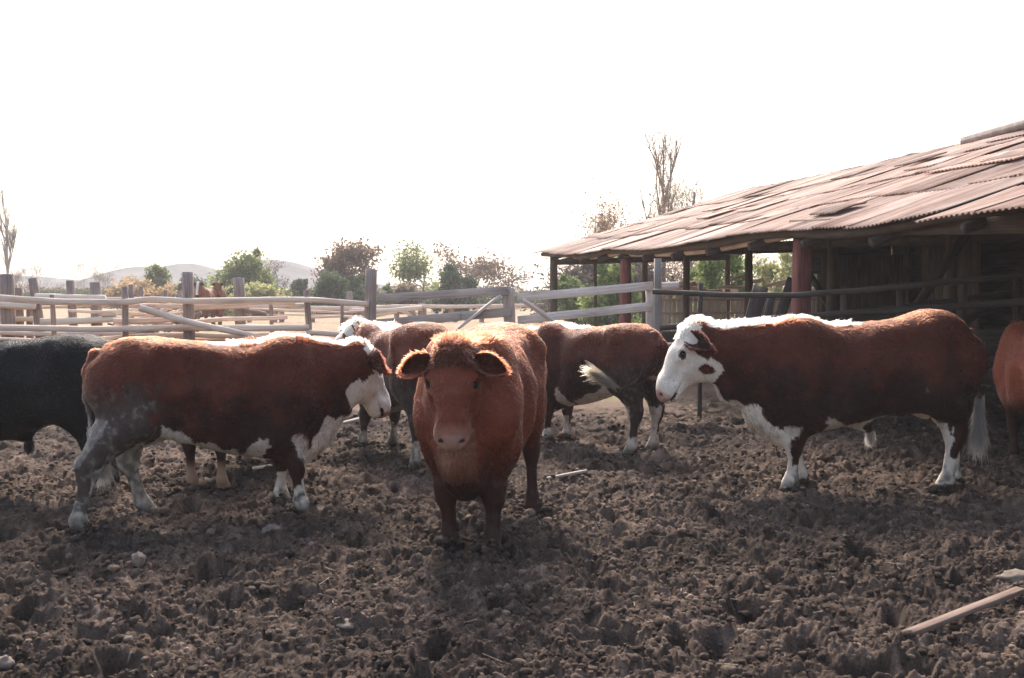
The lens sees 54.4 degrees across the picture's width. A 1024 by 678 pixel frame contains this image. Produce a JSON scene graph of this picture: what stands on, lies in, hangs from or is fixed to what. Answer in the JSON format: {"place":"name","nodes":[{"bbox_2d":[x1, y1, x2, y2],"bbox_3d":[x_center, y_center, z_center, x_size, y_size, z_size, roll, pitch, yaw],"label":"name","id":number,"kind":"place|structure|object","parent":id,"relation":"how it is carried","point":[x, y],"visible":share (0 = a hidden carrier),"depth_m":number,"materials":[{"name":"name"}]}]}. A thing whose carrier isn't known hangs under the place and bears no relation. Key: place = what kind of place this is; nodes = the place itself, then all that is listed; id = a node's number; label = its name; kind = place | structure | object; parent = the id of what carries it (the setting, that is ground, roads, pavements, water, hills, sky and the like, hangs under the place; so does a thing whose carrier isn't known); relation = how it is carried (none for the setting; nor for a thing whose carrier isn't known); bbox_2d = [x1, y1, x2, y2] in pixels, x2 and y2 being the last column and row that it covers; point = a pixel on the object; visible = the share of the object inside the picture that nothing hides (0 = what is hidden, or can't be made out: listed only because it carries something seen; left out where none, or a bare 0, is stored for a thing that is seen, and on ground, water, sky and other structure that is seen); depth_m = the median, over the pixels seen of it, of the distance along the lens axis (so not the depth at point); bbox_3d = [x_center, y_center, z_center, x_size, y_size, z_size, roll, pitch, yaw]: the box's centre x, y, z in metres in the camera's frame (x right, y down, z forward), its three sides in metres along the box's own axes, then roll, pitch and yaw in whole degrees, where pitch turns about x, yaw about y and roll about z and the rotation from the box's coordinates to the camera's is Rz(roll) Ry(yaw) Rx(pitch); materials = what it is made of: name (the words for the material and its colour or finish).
{"place":"outdoors","nodes":[
{"label":"outdoors","id":0,"kind":"place"},
{"bbox_2d":[14,259,431,294],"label":"hills","id":1,"kind":"structure","parent":0,"point":[293,271],"depth_m":295.62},
{"bbox_2d":[0,291,1023,677],"bbox_3d":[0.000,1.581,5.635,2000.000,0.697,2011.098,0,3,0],"label":"ground","id":2,"kind":"structure","parent":0,"point":[840,661],"depth_m":6.00,"materials":[{"name":"soil"}]},
{"bbox_2d":[0,655,14,669],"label":"stone","id":3,"kind":"object","parent":2,"relation":"on","point":[7,662],"visible":0.94,"depth_m":4.42,"materials":[{"name":"stone"}]},
{"bbox_2d":[0,177,20,273],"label":"poplar","id":4,"kind":"object","parent":2,"relation":"on","point":[9,242],"visible":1,"depth_m":94.67,"materials":[{"name":"brown plant"}]},
{"bbox_2d":[10,264,29,287],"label":"bare tree","id":5,"kind":"object","parent":2,"relation":"on","point":[19,275],"visible":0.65,"depth_m":104.82,"materials":[{"name":"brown plant"}]},
{"bbox_2d":[17,261,67,289],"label":"bare tree","id":6,"kind":"object","parent":2,"relation":"on","point":[34,266],"visible":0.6,"depth_m":104.69,"materials":[{"name":"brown plant"}]},
{"bbox_2d":[0,274,121,337],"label":"pole fence","id":7,"kind":"object","parent":2,"relation":"on","point":[11,313],"visible":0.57,"depth_m":14.61,"materials":[{"name":"grey wood"}]},
{"bbox_2d":[0,334,123,493],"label":"black cow","id":8,"kind":"object","parent":2,"relation":"on","point":[41,381],"visible":0.61,"depth_m":7.71},
{"bbox_2d":[59,254,103,289],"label":"bare tree","id":9,"kind":"object","parent":2,"relation":"on","point":[80,284],"visible":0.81,"depth_m":105.09,"materials":[{"name":"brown plant"}]},
{"bbox_2d":[85,260,124,286],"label":"bare tree","id":10,"kind":"object","parent":2,"relation":"on","point":[103,280],"visible":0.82,"depth_m":104.11,"materials":[{"name":"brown plant"}]},
{"bbox_2d":[123,635,132,640],"bbox_3d":[-1.748,1.363,4.533,0.035,0.024,0.050,1,3,23],"label":"stone","id":11,"kind":"object","parent":2,"relation":"on","point":[126,638],"visible":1,"depth_m":4.52,"materials":[{"name":"grey stone"}]},
{"bbox_2d":[104,274,155,311],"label":"bush","id":12,"kind":"object","parent":2,"relation":"on","point":[136,283],"visible":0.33,"depth_m":69.61,"materials":[{"name":"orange plant"}]},
{"bbox_2d":[131,551,145,567],"bbox_3d":[-2.148,1.267,5.720,0.083,0.101,0.097,0,3,-3],"label":"stone","id":13,"kind":"object","parent":2,"relation":"on","point":[138,559],"visible":1,"depth_m":5.69,"materials":[{"name":"stone"}]},
{"bbox_2d":[107,303,201,338],"bbox_3d":[-5.598,-0.212,15.610,1.698,0.810,1.085,0,3,0],"label":"fence","id":14,"kind":"object","parent":2,"relation":"on","point":[168,310],"visible":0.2,"depth_m":15.57,"materials":[{"name":"grey wood"}]},
{"bbox_2d":[144,263,172,290],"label":"tree","id":15,"kind":"object","parent":2,"relation":"on","point":[161,276],"visible":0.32,"depth_m":74.91,"materials":[{"name":"green plant"}]},
{"bbox_2d":[144,279,182,309],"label":"bush","id":16,"kind":"object","parent":2,"relation":"on","point":[159,293],"visible":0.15,"depth_m":65.53,"materials":[{"name":"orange plant"}]},
{"bbox_2d":[0,269,376,341],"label":"pole fence","id":17,"kind":"object","parent":2,"relation":"on","point":[149,306],"visible":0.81,"depth_m":12.81,"materials":[{"name":"grey wood"}]},
{"bbox_2d":[375,287,514,330],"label":"board gate","id":18,"kind":"structure","parent":17,"relation":"attached to","point":[507,311],"depth_m":12.98,"materials":[{"name":"grey wood"}]},
{"bbox_2d":[173,274,206,294],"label":"tree","id":19,"kind":"object","parent":2,"relation":"on","point":[196,279],"visible":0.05,"depth_m":77.59,"materials":[{"name":"green plant"}]},
{"bbox_2d":[106,277,303,338],"bbox_3d":[-5.892,-0.100,18.456,4.232,2.078,1.995,2,4,41],"label":"pole fence","id":20,"kind":"object","parent":2,"relation":"on","point":[239,291],"visible":0.33,"depth_m":17.90,"materials":[{"name":"grey wood"}]},
{"bbox_2d":[194,281,217,323],"bbox_3d":[-13.543,-1.521,43.817,0.890,2.008,2.646,0,3,-4],"label":"horse","id":21,"kind":"object","parent":2,"relation":"on","point":[201,290],"visible":0.53,"depth_m":43.09},
{"bbox_2d":[194,280,233,315],"bbox_3d":[-18.677,-2.496,62.128,3.611,2.401,3.961,-2,3,-34],"label":"bush","id":22,"kind":"object","parent":2,"relation":"on","point":[226,312],"visible":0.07,"depth_m":61.96,"materials":[{"name":"yellow plant"}]},
{"bbox_2d":[210,282,225,324],"bbox_3d":[-13.594,-1.623,45.823,0.884,2.010,2.644,-1,3,-20],"label":"horse","id":23,"kind":"object","parent":2,"relation":"on","point":[217,287],"visible":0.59,"depth_m":44.99},
{"bbox_2d":[181,335,272,491],"bbox_3d":[-2.404,0.615,8.909,0.673,1.242,1.931,0,3,8],"label":"red cow","id":24,"kind":"object","parent":2,"relation":"on","point":[223,483],"visible":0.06,"depth_m":8.15},
{"bbox_2d":[68,331,391,529],"bbox_3d":[-1.981,0.644,7.281,2.339,1.351,0.691,-1,3,-25],"label":"hereford cow","id":25,"kind":"object","parent":2,"relation":"on","point":[285,401],"visible":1,"depth_m":7.04},
{"bbox_2d":[201,247,278,314],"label":"tree","id":26,"kind":"object","parent":2,"relation":"on","point":[248,268],"visible":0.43,"depth_m":65.02,"materials":[{"name":"green plant"}]},
{"bbox_2d":[228,281,292,316],"bbox_3d":[-15.261,-2.376,59.974,3.452,2.344,3.437,3,4,44],"label":"bush","id":27,"kind":"object","parent":2,"relation":"on","point":[256,289],"visible":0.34,"depth_m":59.52,"materials":[{"name":"green plant"}]},
{"bbox_2d":[252,464,271,468],"bbox_3d":[-2.239,1.146,8.929,0.035,0.025,0.200,2,3,34],"label":"plank","id":28,"kind":"object","parent":2,"relation":"on","point":[259,467],"visible":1,"depth_m":8.89,"materials":[{"name":"wood"}]},
{"bbox_2d":[259,523,281,533],"bbox_3d":[-1.632,1.297,6.755,0.121,0.076,0.235,1,3,11],"label":"stone","id":29,"kind":"object","parent":2,"relation":"on","point":[269,526],"visible":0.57,"depth_m":6.73,"materials":[{"name":"stone"}]},
{"bbox_2d":[261,255,292,291],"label":"tree","id":30,"kind":"object","parent":2,"relation":"on","point":[277,270],"visible":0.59,"depth_m":87.66,"materials":[{"name":"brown plant"}]},
{"bbox_2d":[289,278,312,296],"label":"bush","id":31,"kind":"object","parent":2,"relation":"on","point":[298,287],"visible":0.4,"depth_m":73.67,"materials":[{"name":"green plant"}]},
{"bbox_2d":[309,267,379,315],"bbox_3d":[-10.651,-2.875,61.969,4.925,3.220,4.733,0,3,0],"label":"bush","id":32,"kind":"object","parent":2,"relation":"on","point":[333,285],"visible":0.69,"depth_m":61.04,"materials":[{"name":"green plant"}]},
{"bbox_2d":[334,617,354,630],"bbox_3d":[-0.808,1.367,4.776,0.168,0.054,0.104,2,4,37],"label":"stone","id":33,"kind":"object","parent":2,"relation":"on","point":[347,625],"visible":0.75,"depth_m":4.73,"materials":[{"name":"stone"}]},
{"bbox_2d":[343,417,358,423],"bbox_3d":[-1.994,1.009,12.251,0.081,0.036,0.570,1,3,25],"label":"plank","id":34,"kind":"object","parent":2,"relation":"on","point":[351,420],"visible":0.53,"depth_m":12.23,"materials":[{"name":"beige wood"}]},
{"bbox_2d":[310,236,396,283],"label":"tree","id":35,"kind":"object","parent":2,"relation":"on","point":[342,259],"visible":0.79,"depth_m":70.86,"materials":[{"name":"brown plant"}]},
{"bbox_2d":[381,282,398,304],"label":"bush","id":36,"kind":"object","parent":2,"relation":"on","point":[387,289],"visible":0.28,"depth_m":69.62,"materials":[{"name":"green plant"}]},
{"bbox_2d":[335,316,448,471],"bbox_3d":[-1.178,0.497,9.933,0.729,1.372,2.195,-2,3,-34],"label":"hereford cow","id":37,"kind":"object","parent":2,"relation":"on","point":[393,342],"visible":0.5,"depth_m":9.19},
{"bbox_2d":[14,283,770,305],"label":"scrub","id":38,"kind":"object","parent":2,"relation":"on","point":[519,289],"visible":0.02,"depth_m":97.05,"materials":[{"name":"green plant"}]},
{"bbox_2d":[247,291,543,321],"bbox_3d":[-5.885,-1.484,49.739,14.979,1.820,0.961,0,3,0],"label":"rail fence","id":39,"kind":"object","parent":2,"relation":"on","point":[385,310],"visible":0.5,"depth_m":49.50,"materials":[{"name":"grey wood"}]},
{"bbox_2d":[14,288,782,307],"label":"hedge","id":40,"kind":"object","parent":2,"relation":"on","point":[485,300],"visible":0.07,"depth_m":86.92,"materials":[{"name":"green plant"}]},
{"bbox_2d":[390,283,419,313],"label":"bush","id":41,"kind":"object","parent":2,"relation":"on","point":[405,288],"visible":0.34,"depth_m":67.47,"materials":[{"name":"brown plant"}]},
{"bbox_2d":[384,238,442,302],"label":"tree","id":42,"kind":"object","parent":2,"relation":"on","point":[415,268],"visible":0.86,"depth_m":72.75,"materials":[{"name":"green plant"}]},
{"bbox_2d":[430,262,479,313],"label":"tree","id":43,"kind":"object","parent":2,"relation":"on","point":[451,278],"visible":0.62,"depth_m":65.60,"materials":[{"name":"green plant"}]},
{"bbox_2d":[428,239,496,287],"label":"tree","id":44,"kind":"object","parent":2,"relation":"on","point":[463,269],"visible":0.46,"depth_m":85.01,"materials":[{"name":"brown plant"}]},
{"bbox_2d":[396,322,547,554],"bbox_3d":[-0.190,0.628,6.688,0.696,1.440,2.070,1,3,11],"label":"red cow","id":45,"kind":"object","parent":2,"relation":"on","point":[480,406],"visible":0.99,"depth_m":6.02},
{"bbox_2d":[464,246,535,288],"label":"tree","id":46,"kind":"object","parent":2,"relation":"on","point":[491,268],"visible":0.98,"depth_m":83.83,"materials":[{"name":"brown plant"}]},
{"bbox_2d":[26,444,977,676],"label":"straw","id":47,"kind":"object","parent":2,"relation":"on","point":[586,589],"visible":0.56,"depth_m":5.34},
{"bbox_2d":[0,413,1023,677],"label":"soil clods","id":48,"kind":"object","parent":2,"relation":"on","point":[460,541],"visible":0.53,"depth_m":5.80,"materials":[{"name":"brown soil"}]},
{"bbox_2d":[547,469,587,479],"bbox_3d":[0.476,1.167,8.573,0.357,0.071,0.036,-1,3,-13],"label":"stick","id":49,"kind":"object","parent":2,"relation":"on","point":[571,473],"visible":0.85,"depth_m":8.57,"materials":[{"name":"beige wood"}]},
{"bbox_2d":[548,274,587,324],"bbox_3d":[2.704,-1.778,45.946,2.545,2.521,1.901,-2,4,-35],"label":"bush","id":50,"kind":"object","parent":2,"relation":"on","point":[572,282],"visible":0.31,"depth_m":45.55,"materials":[{"name":"green plant"}]},
{"bbox_2d":[527,320,668,455],"bbox_3d":[0.678,0.487,10.510,2.188,1.336,0.805,3,4,45],"label":"hereford cow","id":51,"kind":"object","parent":2,"relation":"on","point":[623,363],"visible":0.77,"depth_m":10.01},
{"bbox_2d":[520,257,682,322],"bbox_3d":[4.779,-2.983,49.899,8.495,4.601,7.560,-3,4,-44],"label":"bush","id":52,"kind":"object","parent":2,"relation":"on","point":[585,276],"visible":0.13,"depth_m":49.25,"materials":[{"name":"green leaves"},{"name":"bark"}]},
{"bbox_2d":[588,199,619,234],"bbox_3d":[5.341,-4.450,55.380,2.270,6.865,2.976,2,3,35],"label":"bare tree","id":53,"kind":"object","parent":2,"relation":"on","point":[598,228],"visible":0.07,"depth_m":55.02,"materials":[{"name":"brown plant"}]},
{"bbox_2d":[574,256,641,326],"bbox_3d":[4.152,-1.995,42.008,3.156,3.381,2.755,0,3,0],"label":"bush","id":54,"kind":"object","parent":2,"relation":"on","point":[611,274],"visible":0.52,"depth_m":41.51,"materials":[{"name":"green plant"}]},
{"bbox_2d":[540,176,756,313],"bbox_3d":[7.321,-4.886,53.968,11.794,7.948,11.208,0,3,0],"label":"tree","id":55,"kind":"object","parent":2,"relation":"on","point":[603,223],"visible":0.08,"depth_m":53.41,"materials":[{"name":"beige plant"}]},
{"bbox_2d":[654,258,661,421],"bbox_3d":[1.798,0.120,12.322,0.087,2.226,0.090,0,3,0],"label":"gate post","id":56,"kind":"object","parent":2,"relation":"on","point":[657,285],"visible":0.41,"depth_m":12.25,"materials":[{"name":"grey wood"}]},
{"bbox_2d":[517,281,653,327],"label":"board gate","id":57,"kind":"structure","parent":56,"relation":"attached to","point":[647,306],"depth_m":12.65,"materials":[{"name":"grey wood"}]},
{"bbox_2d":[625,80,703,281],"bbox_3d":[7.889,-7.116,52.206,4.485,12.522,4.904,0,3,0],"label":"poplar","id":58,"kind":"object","parent":2,"relation":"on","point":[663,150],"visible":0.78,"depth_m":51.84,"materials":[{"name":"brown plant"}]},
{"bbox_2d":[637,143,725,270],"bbox_3d":[8.819,-5.514,49.920,5.290,9.544,3.984,-2,3,-35],"label":"bare tree","id":59,"kind":"object","parent":2,"relation":"on","point":[678,199],"visible":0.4,"depth_m":49.83,"materials":[{"name":"brown plant"}]},
{"bbox_2d":[671,241,761,330],"bbox_3d":[7.835,-2.253,37.818,3.952,4.325,4.417,0,3,0],"label":"bush","id":60,"kind":"object","parent":2,"relation":"on","point":[710,274],"visible":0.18,"depth_m":37.21,"materials":[{"name":"green plant"}]},
{"bbox_2d":[661,295,816,334],"bbox_3d":[5.925,-0.531,24.264,4.882,1.194,0.168,1,3,17],"label":"plank fence","id":61,"kind":"object","parent":2,"relation":"on","point":[713,305],"visible":0.21,"depth_m":24.59,"materials":[{"name":"grey wood"}]},
{"bbox_2d":[531,117,1023,385],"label":"cattle shed","id":62,"kind":"structure","parent":2,"relation":"on","point":[954,210],"depth_m":16.02,"materials":[{"name":"metal"}]},
{"bbox_2d":[662,274,814,298],"bbox_3d":[7.356,-1.398,27.270,7.191,0.786,2.041,0,3,0],"label":"board stack","id":63,"kind":"object","parent":62,"relation":"on","point":[694,286],"visible":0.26,"depth_m":26.93,"materials":[{"name":"grey wood"}]},
{"bbox_2d":[739,239,816,296],"bbox_3d":[12.272,-2.798,43.818,4.534,4.810,4.347,0,3,0],"label":"bush","id":64,"kind":"object","parent":2,"relation":"on","point":[766,271],"visible":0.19,"depth_m":43.77,"materials":[{"name":"green plant"}]},
{"bbox_2d":[656,309,993,494],"bbox_3d":[2.518,0.516,8.170,2.681,1.520,0.704,0,3,0],"label":"hereford cow","id":65,"kind":"object","parent":2,"relation":"on","point":[791,384],"visible":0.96,"depth_m":7.92},
{"bbox_2d":[652,271,1023,423],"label":"pole fence","id":66,"kind":"object","parent":2,"relation":"on","point":[758,295],"visible":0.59,"depth_m":11.76,"materials":[{"name":"brown wood"}]},
{"bbox_2d":[896,586,1023,634],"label":"plank","id":67,"kind":"object","parent":2,"relation":"on","point":[956,614],"visible":0.91,"depth_m":4.90,"materials":[{"name":"beige wood"}]},
{"bbox_2d":[992,319,1023,456],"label":"red cow","id":68,"kind":"object","parent":2,"relation":"on","point":[1008,371],"visible":0.98,"depth_m":9.38},
{"bbox_2d":[996,568,1023,583],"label":"stone","id":69,"kind":"object","parent":2,"relation":"on","point":[1014,575],"visible":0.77,"depth_m":5.46,"materials":[{"name":"beige stone"}]},
{"bbox_2d":[0,0,1023,290],"label":"sky","id":70,"kind":"structure","parent":0,"point":[136,132],"materials":[{"name":"white"}]}
]}

